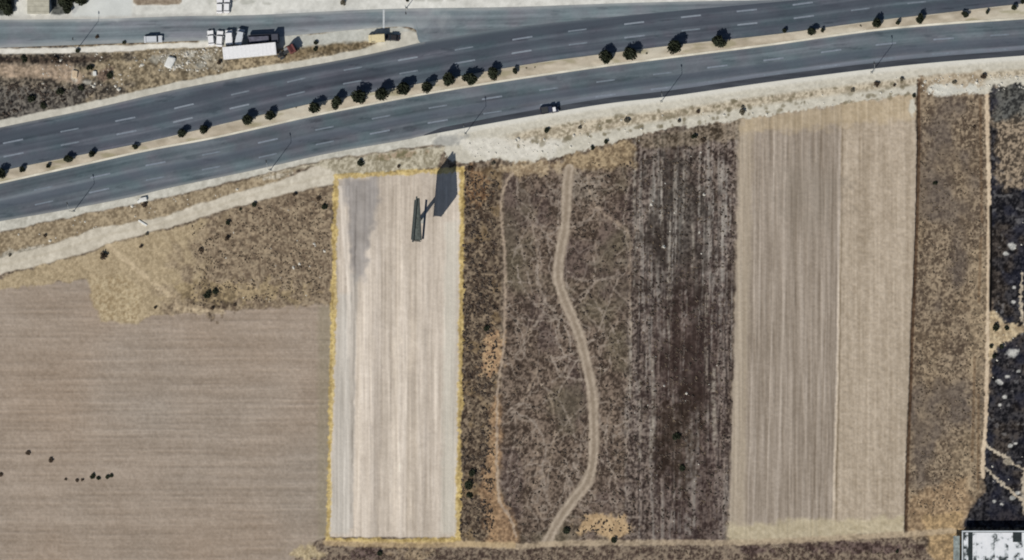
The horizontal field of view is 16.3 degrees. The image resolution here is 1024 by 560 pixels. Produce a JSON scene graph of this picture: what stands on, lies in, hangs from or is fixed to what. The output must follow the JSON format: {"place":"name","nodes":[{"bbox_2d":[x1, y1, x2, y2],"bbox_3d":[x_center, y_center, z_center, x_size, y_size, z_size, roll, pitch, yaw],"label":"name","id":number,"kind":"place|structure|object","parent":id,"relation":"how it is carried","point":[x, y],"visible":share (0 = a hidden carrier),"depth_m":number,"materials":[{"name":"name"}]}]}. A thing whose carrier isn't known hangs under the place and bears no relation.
{"place":"outdoors","nodes":[
{"label":"outdoors","id":0,"kind":"place"},
{"bbox_2d":[0,279,332,559],"bbox_3d":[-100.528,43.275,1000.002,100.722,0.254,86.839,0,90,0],"label":"ploughed field","id":1,"kind":"structure","parent":0,"point":[204,436],"depth_m":1000.00,"materials":[{"name":"soil"}]},
{"bbox_2d":[0,186,332,323],"bbox_3d":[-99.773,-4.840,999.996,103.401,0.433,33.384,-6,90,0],"label":"dry grassland","id":2,"kind":"structure","parent":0,"point":[123,292],"depth_m":1000.00,"materials":[{"name":"plant"}]},
{"bbox_2d":[100,252,107,259],"bbox_3d":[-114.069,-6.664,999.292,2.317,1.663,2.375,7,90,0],"label":"bush","id":3,"kind":"object","parent":2,"relation":"on","point":[103,255],"visible":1,"depth_m":999.03,"materials":[{"name":"brown plant"}]},
{"bbox_2d":[203,290,211,298],"bbox_3d":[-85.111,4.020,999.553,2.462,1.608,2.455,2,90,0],"label":"bush","id":4,"kind":"object","parent":2,"relation":"on","point":[207,294],"visible":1,"depth_m":999.38,"materials":[{"name":"green plant"}]},
{"bbox_2d":[0,27,415,120],"bbox_3d":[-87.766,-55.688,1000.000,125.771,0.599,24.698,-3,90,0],"label":"scrub wedge","id":5,"kind":"object","parent":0,"point":[14,69],"visible":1,"depth_m":1000.00,"materials":[{"name":"soil"}]},
{"bbox_2d":[20,55,26,62],"bbox_3d":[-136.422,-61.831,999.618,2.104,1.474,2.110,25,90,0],"label":"bush","id":6,"kind":"object","parent":5,"relation":"on","point":[23,58],"visible":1,"depth_m":999.49,"materials":[{"name":"green plant"}]},
{"bbox_2d":[27,94,35,101],"bbox_3d":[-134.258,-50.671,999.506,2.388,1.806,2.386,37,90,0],"label":"bush","id":7,"kind":"object","parent":5,"relation":"on","point":[30,98],"visible":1,"depth_m":999.16,"materials":[{"name":"green plant"}]},
{"bbox_2d":[40,102,46,108],"bbox_3d":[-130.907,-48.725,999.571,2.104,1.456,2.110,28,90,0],"label":"bush","id":8,"kind":"object","parent":5,"relation":"on","point":[42,105],"visible":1,"depth_m":999.37,"materials":[{"name":"green plant"}]},
{"bbox_2d":[56,88,63,94],"bbox_3d":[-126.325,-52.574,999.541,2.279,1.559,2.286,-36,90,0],"label":"bush","id":9,"kind":"object","parent":5,"relation":"on","point":[59,91],"visible":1,"depth_m":999.35,"materials":[{"name":"green plant"}]},
{"bbox_2d":[72,70,77,78],"bbox_3d":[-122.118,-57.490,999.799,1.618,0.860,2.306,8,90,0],"label":"boulder","id":10,"kind":"object","parent":5,"relation":"on","point":[74,73],"visible":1,"depth_m":999.42,"materials":[{"name":"beige stone"}]},
{"bbox_2d":[78,84,83,90],"bbox_3d":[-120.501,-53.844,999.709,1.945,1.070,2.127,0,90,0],"label":"bush","id":11,"kind":"object","parent":5,"relation":"on","point":[80,87],"visible":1,"depth_m":999.50,"materials":[{"name":"green plant"}]},
{"bbox_2d":[106,72,112,78],"bbox_3d":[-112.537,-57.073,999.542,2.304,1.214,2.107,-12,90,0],"label":"bush","id":12,"kind":"object","parent":5,"relation":"on","point":[109,75],"visible":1,"depth_m":999.54,"materials":[{"name":"green plant"}]},
{"bbox_2d":[164,56,175,68],"bbox_3d":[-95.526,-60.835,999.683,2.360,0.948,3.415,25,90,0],"label":"boulder","id":13,"kind":"object","parent":5,"relation":"on","point":[170,61],"visible":1,"depth_m":999.25,"materials":[{"name":"stone"}]},
{"bbox_2d":[222,42,276,59],"bbox_3d":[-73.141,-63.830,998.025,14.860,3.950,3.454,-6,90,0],"label":"box trailer","id":14,"kind":"object","parent":5,"relation":"on","point":[249,51],"visible":1,"depth_m":996.10,"materials":[{"name":"white paint"}]},
{"bbox_2d":[0,32,441,232],"bbox_3d":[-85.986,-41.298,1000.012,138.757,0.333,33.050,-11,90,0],"label":"gravel shoulder","id":15,"kind":"object","parent":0,"point":[407,38],"visible":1,"depth_m":1000.00},
{"bbox_2d":[139,197,146,201],"bbox_3d":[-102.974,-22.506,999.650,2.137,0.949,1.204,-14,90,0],"label":"concrete block","id":16,"kind":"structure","parent":15,"relation":"on","point":[143,199],"depth_m":999.22,"materials":[{"name":"white concrete"}]},
{"bbox_2d":[0,146,444,258],"bbox_3d":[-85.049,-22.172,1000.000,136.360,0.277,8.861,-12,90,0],"label":"roadside verge","id":17,"kind":"structure","parent":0,"point":[12,242],"depth_m":1000.00,"materials":[{"name":"soil"}]},
{"bbox_2d":[357,159,363,166],"bbox_3d":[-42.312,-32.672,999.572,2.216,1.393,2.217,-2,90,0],"label":"bush","id":18,"kind":"object","parent":17,"relation":"on","point":[360,162],"visible":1,"depth_m":999.35,"materials":[{"name":"green plant"}]},
{"bbox_2d":[199,27,416,49],"bbox_3d":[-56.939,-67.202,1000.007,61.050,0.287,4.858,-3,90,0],"label":"gravel lot","id":19,"kind":"structure","parent":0,"point":[330,38],"depth_m":1000.00,"materials":[{"name":"beige gravel"}]},
{"bbox_2d":[248,32,279,43],"bbox_3d":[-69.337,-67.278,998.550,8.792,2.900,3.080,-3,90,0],"label":"lorry","id":20,"kind":"object","parent":19,"relation":"on","point":[260,38],"visible":1,"depth_m":997.41,"materials":[{"name":"grey paint"}]},
{"bbox_2d":[277,42,297,59],"bbox_3d":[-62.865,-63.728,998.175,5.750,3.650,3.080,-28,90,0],"label":"lorry","id":21,"kind":"object","parent":19,"relation":"on","point":[291,48],"visible":1,"depth_m":998.87,"materials":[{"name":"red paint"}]},
{"bbox_2d":[368,34,384,42],"bbox_3d":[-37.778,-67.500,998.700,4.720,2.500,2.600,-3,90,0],"label":"parked van","id":22,"kind":"object","parent":19,"relation":"on","point":[376,38],"visible":1,"depth_m":997.45,"materials":[{"name":"beige paint"}]},
{"bbox_2d":[385,34,398,40],"bbox_3d":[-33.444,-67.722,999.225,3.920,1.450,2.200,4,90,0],"label":"parked car","id":23,"kind":"object","parent":19,"relation":"on","point":[390,37],"visible":1,"depth_m":999.14,"materials":[{"name":"black paint"}]},
{"bbox_2d":[0,0,743,19],"bbox_3d":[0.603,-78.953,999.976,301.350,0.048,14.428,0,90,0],"label":"gravel apron","id":24,"kind":"object","parent":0,"point":[103,9],"visible":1,"depth_m":1000.00,"materials":[{"name":"beige gravel"}]},
{"bbox_2d":[27,0,49,13],"bbox_3d":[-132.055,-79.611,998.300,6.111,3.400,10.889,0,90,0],"label":"hut","id":25,"kind":"object","parent":24,"relation":"on","point":[38,6],"visible":1,"depth_m":997.05,"materials":[{"name":"metal"}]},
{"bbox_2d":[72,0,87,5],"bbox_3d":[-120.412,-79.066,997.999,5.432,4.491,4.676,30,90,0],"label":"broad tree","id":26,"kind":"object","parent":24,"relation":"on","point":[81,2],"visible":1,"depth_m":997.08,"materials":[{"name":"green plant"}]},
{"bbox_2d":[0,0,182,15],"bbox_3d":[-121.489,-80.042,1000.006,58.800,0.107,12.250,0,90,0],"label":"planting bed","id":27,"kind":"object","parent":24,"relation":"on","point":[57,10],"visible":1,"depth_m":999.99,"materials":[{"name":"soil"}]},
{"bbox_2d":[0,0,10,10],"bbox_3d":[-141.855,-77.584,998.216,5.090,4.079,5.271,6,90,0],"label":"broad tree","id":28,"kind":"object","parent":27,"relation":"on","point":[5,5],"visible":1,"depth_m":996.87,"materials":[{"name":"green plant"}]},
{"bbox_2d":[3,8,12,15],"bbox_3d":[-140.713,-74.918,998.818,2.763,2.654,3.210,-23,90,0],"label":"broad tree","id":29,"kind":"object","parent":27,"relation":"on","point":[7,12],"visible":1,"depth_m":998.26,"materials":[{"name":"green plant"}]},
{"bbox_2d":[57,0,72,9],"bbox_3d":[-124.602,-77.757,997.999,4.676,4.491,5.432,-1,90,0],"label":"broad tree","id":30,"kind":"object","parent":27,"relation":"on","point":[64,4],"visible":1,"depth_m":997.14,"materials":[{"name":"green plant"}]},
{"bbox_2d":[63,8,71,13],"bbox_3d":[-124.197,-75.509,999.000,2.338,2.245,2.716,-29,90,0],"label":"broad tree","id":31,"kind":"object","parent":27,"relation":"on","point":[66,11],"visible":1,"depth_m":998.40,"materials":[{"name":"green plant"}]},
{"bbox_2d":[216,0,222,13],"bbox_3d":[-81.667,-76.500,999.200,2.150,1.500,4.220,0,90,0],"label":"parked car","id":32,"kind":"object","parent":24,"relation":"on","point":[219,10],"visible":1,"depth_m":999.07,"materials":[{"name":"white paint"}]},
{"bbox_2d":[223,0,230,12],"bbox_3d":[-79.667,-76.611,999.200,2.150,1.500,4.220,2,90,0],"label":"parked car","id":33,"kind":"object","parent":24,"relation":"on","point":[226,3],"visible":1,"depth_m":998.93,"materials":[{"name":"white paint"}]},
{"bbox_2d":[330,172,460,538],"bbox_3d":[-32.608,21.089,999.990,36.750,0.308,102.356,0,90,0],"label":"pale field","id":34,"kind":"structure","parent":0,"point":[394,456],"depth_m":1000.00,"materials":[{"name":"soil"}]},
{"bbox_2d":[411,196,426,241],"bbox_3d":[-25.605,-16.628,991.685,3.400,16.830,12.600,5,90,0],"label":"billboard","id":35,"kind":"object","parent":34,"relation":"on","point":[417,235],"visible":1,"depth_m":983.70,"materials":[{"name":"metal"}]},
{"bbox_2d":[0,0,791,47],"bbox_3d":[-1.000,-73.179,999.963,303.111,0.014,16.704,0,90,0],"label":"service road","id":36,"kind":"structure","parent":0,"point":[428,24],"depth_m":999.97,"materials":[{"name":"grey asphalt"}]},
{"bbox_2d":[144,35,162,42],"bbox_3d":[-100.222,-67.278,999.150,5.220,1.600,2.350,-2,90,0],"label":"parked car","id":37,"kind":"object","parent":36,"relation":"on","point":[153,39],"visible":1,"depth_m":998.62,"materials":[{"name":"silver metal"}]},
{"bbox_2d":[207,30,214,45],"bbox_3d":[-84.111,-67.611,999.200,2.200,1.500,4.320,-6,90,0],"label":"parked car","id":38,"kind":"object","parent":36,"relation":"on","point":[210,35],"visible":1,"depth_m":999.05,"materials":[{"name":"white paint"}]},
{"bbox_2d":[216,31,223,46],"bbox_3d":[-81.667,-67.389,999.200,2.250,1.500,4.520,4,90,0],"label":"parked car","id":39,"kind":"object","parent":36,"relation":"on","point":[219,40],"visible":1,"depth_m":998.96,"materials":[{"name":"white paint"}]},
{"bbox_2d":[224,30,232,44],"bbox_3d":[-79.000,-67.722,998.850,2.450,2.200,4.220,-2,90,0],"label":"parked van","id":40,"kind":"object","parent":36,"relation":"on","point":[228,34],"visible":1,"depth_m":997.75,"materials":[{"name":"white paint"}]},
{"bbox_2d":[235,28,244,45],"bbox_3d":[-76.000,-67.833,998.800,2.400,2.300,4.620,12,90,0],"label":"parked van","id":41,"kind":"object","parent":36,"relation":"on","point":[239,37],"visible":1,"depth_m":997.65,"materials":[{"name":"silver metal"}]},
{"bbox_2d":[326,166,465,543],"bbox_3d":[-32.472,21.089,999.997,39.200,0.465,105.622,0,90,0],"label":"straw margin","id":42,"kind":"object","parent":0,"point":[460,401],"visible":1,"depth_m":999.98,"materials":[{"name":"plant"}]},
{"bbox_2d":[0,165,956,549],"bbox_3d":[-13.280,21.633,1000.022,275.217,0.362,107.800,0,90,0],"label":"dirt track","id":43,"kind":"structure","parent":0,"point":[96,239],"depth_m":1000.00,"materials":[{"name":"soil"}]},
{"bbox_2d":[459,167,502,546],"bbox_3d":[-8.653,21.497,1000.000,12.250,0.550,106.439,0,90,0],"label":"scrub strip","id":44,"kind":"object","parent":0,"point":[480,490],"visible":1,"depth_m":1000.00,"materials":[{"name":"plant"}]},
{"bbox_2d":[464,480,472,489],"bbox_3d":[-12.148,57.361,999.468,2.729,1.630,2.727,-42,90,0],"label":"bush","id":45,"kind":"object","parent":44,"relation":"on","point":[468,484],"visible":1,"depth_m":999.20,"materials":[{"name":"green plant"}]},
{"bbox_2d":[469,469,474,476],"bbox_3d":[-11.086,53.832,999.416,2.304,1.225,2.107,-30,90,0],"label":"bush","id":46,"kind":"object","parent":44,"relation":"on","point":[471,474],"visible":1,"depth_m":999.28,"materials":[{"name":"green plant"}]},
{"bbox_2d":[0,0,1020,169],"bbox_3d":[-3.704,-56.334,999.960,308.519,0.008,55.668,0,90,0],"label":"highway","id":47,"kind":"structure","parent":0,"point":[147,118],"depth_m":999.96,"materials":[{"name":"grey asphalt"}]},
{"bbox_2d":[5,4,1019,170],"bbox_3d":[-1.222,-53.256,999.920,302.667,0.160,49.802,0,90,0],"label":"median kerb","id":48,"kind":"structure","parent":47,"relation":"on","point":[530,64],"depth_m":999.84,"materials":[{"name":"concrete"}]},
{"bbox_2d":[0,19,1023,220],"bbox_3d":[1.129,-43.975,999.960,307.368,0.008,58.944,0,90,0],"label":"highway","id":49,"kind":"structure","parent":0,"point":[127,176],"depth_m":999.96,"materials":[{"name":"grey asphalt"}]},
{"bbox_2d":[0,17,1023,183],"bbox_3d":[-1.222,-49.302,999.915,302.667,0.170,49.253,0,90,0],"label":"median kerb","id":50,"kind":"structure","parent":49,"relation":"on","point":[492,82],"depth_m":999.83,"materials":[{"name":"concrete"}]},
{"bbox_2d":[540,105,558,114],"bbox_3d":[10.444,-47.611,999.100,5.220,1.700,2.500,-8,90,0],"label":"pickup truck","id":51,"kind":"object","parent":49,"relation":"on","point":[546,109],"visible":1,"depth_m":998.97,"materials":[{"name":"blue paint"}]},
{"bbox_2d":[0,4,1023,181],"bbox_3d":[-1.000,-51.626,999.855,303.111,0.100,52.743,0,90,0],"label":"median","id":52,"kind":"object","parent":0,"point":[1003,12],"visible":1,"depth_m":999.85,"materials":[{"name":"soil"}]},
{"bbox_2d":[0,168,5,178],"bbox_3d":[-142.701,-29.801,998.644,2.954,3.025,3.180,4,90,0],"label":"median tree","id":53,"kind":"object","parent":52,"relation":"on","point":[2,173],"visible":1,"depth_m":997.80,"materials":[{"name":"green plant"}]},
{"bbox_2d":[19,166,25,172],"bbox_3d":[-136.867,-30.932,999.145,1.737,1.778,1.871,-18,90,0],"label":"median tree","id":54,"kind":"object","parent":52,"relation":"on","point":[21,169],"visible":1,"depth_m":998.62,"materials":[{"name":"green plant"}]},
{"bbox_2d":[63,155,73,162],"bbox_3d":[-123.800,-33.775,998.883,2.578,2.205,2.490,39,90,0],"label":"median tree","id":55,"kind":"object","parent":52,"relation":"on","point":[67,158],"visible":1,"depth_m":998.25,"materials":[{"name":"green plant"}]},
{"bbox_2d":[88,150,95,156],"bbox_3d":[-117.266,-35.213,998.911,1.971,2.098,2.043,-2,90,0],"label":"median tree","id":56,"kind":"object","parent":52,"relation":"on","point":[92,153],"visible":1,"depth_m":998.43,"materials":[{"name":"green plant"}]},
{"bbox_2d":[177,129,186,137],"bbox_3d":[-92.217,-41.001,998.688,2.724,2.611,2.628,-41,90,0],"label":"median tree","id":57,"kind":"object","parent":52,"relation":"on","point":[181,133],"visible":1,"depth_m":998.08,"materials":[{"name":"green plant"}]},
{"bbox_2d":[199,125,207,134],"bbox_3d":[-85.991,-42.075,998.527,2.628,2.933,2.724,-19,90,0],"label":"median tree","id":58,"kind":"object","parent":52,"relation":"on","point":[203,129],"visible":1,"depth_m":997.83,"materials":[{"name":"green plant"}]},
{"bbox_2d":[242,114,253,124],"bbox_3d":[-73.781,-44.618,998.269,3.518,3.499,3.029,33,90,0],"label":"median tree","id":59,"kind":"object","parent":52,"relation":"on","point":[246,119],"visible":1,"depth_m":997.53,"materials":[{"name":"green plant"}]},
{"bbox_2d":[265,110,275,119],"bbox_3d":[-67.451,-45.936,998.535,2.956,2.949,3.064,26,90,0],"label":"median tree","id":60,"kind":"object","parent":52,"relation":"on","point":[270,115],"visible":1,"depth_m":997.83,"materials":[{"name":"green plant"}]},
{"bbox_2d":[308,102,320,112],"bbox_3d":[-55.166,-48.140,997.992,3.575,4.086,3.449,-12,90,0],"label":"median tree","id":61,"kind":"object","parent":52,"relation":"on","point":[314,108],"visible":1,"depth_m":996.95,"materials":[{"name":"green plant"}]},
{"bbox_2d":[331,95,341,109],"bbox_3d":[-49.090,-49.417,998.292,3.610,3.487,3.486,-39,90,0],"label":"median tree","id":62,"kind":"object","parent":52,"relation":"on","point":[336,101],"visible":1,"depth_m":997.34,"materials":[{"name":"green plant"}]},
{"bbox_2d":[350,89,365,103],"bbox_3d":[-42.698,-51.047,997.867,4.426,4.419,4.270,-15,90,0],"label":"median tree","id":63,"kind":"object","parent":52,"relation":"on","point":[357,96],"visible":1,"depth_m":996.79,"materials":[{"name":"green plant"}]},
{"bbox_2d":[375,87,388,100],"bbox_3d":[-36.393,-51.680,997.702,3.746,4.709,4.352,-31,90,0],"label":"median tree","id":64,"kind":"object","parent":52,"relation":"on","point":[381,94],"visible":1,"depth_m":996.61,"materials":[{"name":"green plant"}]},
{"bbox_2d":[394,82,409,94],"bbox_3d":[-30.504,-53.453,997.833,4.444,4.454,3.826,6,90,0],"label":"median tree","id":65,"kind":"object","parent":52,"relation":"on","point":[402,88],"visible":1,"depth_m":996.83,"materials":[{"name":"green plant"}]},
{"bbox_2d":[421,81,432,93],"bbox_3d":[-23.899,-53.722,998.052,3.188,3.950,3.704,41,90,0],"label":"median tree","id":66,"kind":"object","parent":52,"relation":"on","point":[426,87],"visible":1,"depth_m":997.23,"materials":[{"name":"green plant"}]},
{"bbox_2d":[442,72,454,86],"bbox_3d":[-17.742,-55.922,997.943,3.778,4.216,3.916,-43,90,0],"label":"median tree","id":67,"kind":"object","parent":52,"relation":"on","point":[448,78],"visible":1,"depth_m":996.92,"materials":[{"name":"green plant"}]},
{"bbox_2d":[461,73,477,84],"bbox_3d":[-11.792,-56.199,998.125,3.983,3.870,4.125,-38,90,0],"label":"median tree","id":68,"kind":"object","parent":52,"relation":"on","point":[470,78],"visible":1,"depth_m":997.07,"materials":[{"name":"green plant"}]},
{"bbox_2d":[487,67,497,80],"bbox_3d":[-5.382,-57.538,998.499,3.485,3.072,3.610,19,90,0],"label":"median tree","id":69,"kind":"object","parent":52,"relation":"on","point":[492,72],"visible":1,"depth_m":997.67,"materials":[{"name":"green plant"}]},
{"bbox_2d":[598,50,612,63],"bbox_3d":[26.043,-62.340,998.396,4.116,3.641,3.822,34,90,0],"label":"median tree","id":70,"kind":"object","parent":52,"relation":"on","point":[605,56],"visible":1,"depth_m":997.36,"materials":[{"name":"green plant"}]},
{"bbox_2d":[622,46,636,59],"bbox_3d":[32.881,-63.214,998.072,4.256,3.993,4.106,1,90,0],"label":"median tree","id":71,"kind":"object","parent":52,"relation":"on","point":[629,53],"visible":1,"depth_m":997.08,"materials":[{"name":"green plant"}]},
{"bbox_2d":[667,40,681,54],"bbox_3d":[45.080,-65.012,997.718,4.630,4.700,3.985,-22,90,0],"label":"median tree","id":72,"kind":"object","parent":52,"relation":"on","point":[674,46],"visible":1,"depth_m":996.77,"materials":[{"name":"green plant"}]},
{"bbox_2d":[712,35,726,47],"bbox_3d":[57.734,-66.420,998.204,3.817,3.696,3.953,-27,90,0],"label":"median tree","id":73,"kind":"object","parent":52,"relation":"on","point":[718,41],"visible":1,"depth_m":997.21,"materials":[{"name":"green plant"}]},
{"bbox_2d":[807,28,815,35],"bbox_3d":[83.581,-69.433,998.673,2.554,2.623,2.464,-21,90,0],"label":"median tree","id":74,"kind":"object","parent":52,"relation":"on","point":[811,31],"visible":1,"depth_m":997.99,"materials":[{"name":"green plant"}]},
{"bbox_2d":[872,18,881,27],"bbox_3d":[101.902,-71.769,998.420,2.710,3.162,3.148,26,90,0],"label":"median tree","id":75,"kind":"object","parent":52,"relation":"on","point":[877,22],"visible":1,"depth_m":997.67,"materials":[{"name":"green plant"}]},
{"bbox_2d":[915,13,923,23],"bbox_3d":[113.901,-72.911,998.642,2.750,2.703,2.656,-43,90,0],"label":"median tree","id":76,"kind":"object","parent":52,"relation":"on","point":[919,19],"visible":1,"depth_m":997.91,"materials":[{"name":"green plant"}]},
{"bbox_2d":[961,11,968,17],"bbox_3d":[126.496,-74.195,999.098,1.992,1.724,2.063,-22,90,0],"label":"median tree","id":77,"kind":"object","parent":52,"relation":"on","point":[965,14],"visible":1,"depth_m":998.67,"materials":[{"name":"green plant"}]},
{"bbox_2d":[0,27,1023,559],"bbox_3d":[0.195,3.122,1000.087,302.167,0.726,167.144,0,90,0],"label":"scrub ground","id":78,"kind":"structure","parent":0,"point":[938,549],"depth_m":1000.00,"materials":[{"name":"soil"}]},
{"bbox_2d":[0,42,215,54],"bbox_3d":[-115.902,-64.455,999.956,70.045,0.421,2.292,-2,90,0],"label":"gravel strip","id":79,"kind":"object","parent":78,"relation":"on","point":[89,50],"visible":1,"depth_m":1000.00,"materials":[{"name":"soil"}]},
{"bbox_2d":[2,82,736,537],"bbox_3d":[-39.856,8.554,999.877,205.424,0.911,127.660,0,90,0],"label":"dark brush","id":80,"kind":"object","parent":78,"relation":"on","point":[470,346],"visible":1,"depth_m":999.88,"materials":[{"name":"brown plant"}]},
{"bbox_2d":[18,48,1023,531],"bbox_3d":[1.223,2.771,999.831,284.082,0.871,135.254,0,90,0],"label":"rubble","id":81,"kind":"object","parent":78,"relation":"on","point":[184,54],"visible":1,"depth_m":999.91,"materials":[{"name":"stone"}]},
{"bbox_2d":[191,100,984,559],"bbox_3d":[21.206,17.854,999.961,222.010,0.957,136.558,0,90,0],"label":"dry brush","id":82,"kind":"object","parent":78,"relation":"on","point":[643,332],"visible":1,"depth_m":999.92,"materials":[{"name":"brown plant"}]},
{"bbox_2d":[953,536,959,559],"bbox_3d":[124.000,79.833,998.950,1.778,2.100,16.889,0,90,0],"label":"lean to","id":83,"kind":"object","parent":78,"relation":"on","point":[956,547],"visible":1,"depth_m":997.90,"materials":[{"name":"metal"}]},
{"bbox_2d":[960,531,1023,559],"bbox_3d":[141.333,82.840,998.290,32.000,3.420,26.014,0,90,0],"label":"shed","id":84,"kind":"structure","parent":78,"relation":"on","point":[992,545],"depth_m":996.78,"materials":[{"name":"metal"}]},
{"bbox_2d":[106,92,1023,537],"bbox_3d":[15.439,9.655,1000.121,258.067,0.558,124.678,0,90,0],"label":"foot path","id":85,"kind":"structure","parent":0,"point":[218,312],"depth_m":999.98,"materials":[{"name":"soil"}]},
{"bbox_2d":[296,538,931,559],"bbox_3d":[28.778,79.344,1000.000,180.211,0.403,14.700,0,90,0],"label":"southern scrub","id":86,"kind":"object","parent":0,"point":[344,551],"visible":1,"depth_m":1000.00,"materials":[{"name":"plant"}]},
{"bbox_2d":[498,146,739,542],"bbox_3d":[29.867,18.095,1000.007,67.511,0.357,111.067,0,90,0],"label":"tracked scrub","id":87,"kind":"object","parent":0,"point":[531,464],"visible":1,"depth_m":1000.00,"materials":[{"name":"plant"}]},
{"bbox_2d":[562,527,568,533],"bbox_3d":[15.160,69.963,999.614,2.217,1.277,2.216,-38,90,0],"label":"bush","id":88,"kind":"object","parent":87,"relation":"on","point":[566,530],"visible":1,"depth_m":999.39,"materials":[{"name":"green plant"}]},
{"bbox_2d":[621,119,742,546],"bbox_3d":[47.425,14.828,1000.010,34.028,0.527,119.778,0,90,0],"label":"striped scrub","id":89,"kind":"object","parent":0,"point":[673,142],"visible":1,"depth_m":999.99,"materials":[{"name":"plant"}]},
{"bbox_2d":[672,432,680,439],"bbox_3d":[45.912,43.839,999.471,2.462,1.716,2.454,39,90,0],"label":"bush","id":90,"kind":"object","parent":89,"relation":"on","point":[676,435],"visible":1,"depth_m":999.33,"materials":[{"name":"green plant"}]},
{"bbox_2d":[679,465,684,471],"bbox_3d":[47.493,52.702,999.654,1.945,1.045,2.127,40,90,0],"label":"bush","id":91,"kind":"object","parent":89,"relation":"on","point":[682,468],"visible":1,"depth_m":999.44,"materials":[{"name":"green plant"}]},
{"bbox_2d":[424,50,1023,135],"bbox_3d":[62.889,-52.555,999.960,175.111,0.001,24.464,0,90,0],"label":"asphalt shoulder","id":92,"kind":"object","parent":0,"point":[754,81],"visible":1,"depth_m":999.96},
{"bbox_2d":[437,56,1023,164],"bbox_3d":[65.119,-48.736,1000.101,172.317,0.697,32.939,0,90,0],"label":"gravel verge","id":93,"kind":"structure","parent":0,"point":[769,98],"depth_m":1000.00,"materials":[{"name":"beige gravel"}]},
{"bbox_2d":[729,95,916,539],"bbox_3d":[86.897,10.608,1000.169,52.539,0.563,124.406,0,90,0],"label":"stubble field","id":94,"kind":"structure","parent":0,"point":[786,346],"depth_m":1000.00,"materials":[{"name":"soil"}]},
{"bbox_2d":[831,94,916,536],"bbox_3d":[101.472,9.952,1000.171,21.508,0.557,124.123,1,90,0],"label":"light stubble field","id":95,"kind":"structure","parent":0,"point":[878,199],"depth_m":1000.00,"materials":[{"name":"soil"}]},
{"bbox_2d":[905,76,921,532],"bbox_3d":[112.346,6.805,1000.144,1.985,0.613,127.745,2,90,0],"label":"field boundary strip","id":96,"kind":"object","parent":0,"point":[914,299],"visible":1,"depth_m":1000.43,"materials":[{"name":"soil"}]},
{"bbox_2d":[907,76,990,540],"bbox_3d":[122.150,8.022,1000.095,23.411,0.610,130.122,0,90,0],"label":"eastern scrub","id":97,"kind":"object","parent":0,"point":[920,519],"visible":1,"depth_m":1000.00,"materials":[{"name":"plant"}]},
{"bbox_2d":[965,83,1023,530],"bbox_3d":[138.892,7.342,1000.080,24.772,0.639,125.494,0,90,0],"label":"burnt ground","id":98,"kind":"structure","parent":0,"point":[997,506],"depth_m":1000.00,"materials":[{"name":"soil"}]},
{"bbox_2d":[993,323,998,331],"bbox_3d":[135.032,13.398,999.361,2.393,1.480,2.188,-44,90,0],"label":"bush","id":99,"kind":"object","parent":98,"relation":"on","point":[995,327],"visible":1,"depth_m":999.12,"materials":[{"name":"green plant"}]}
]}

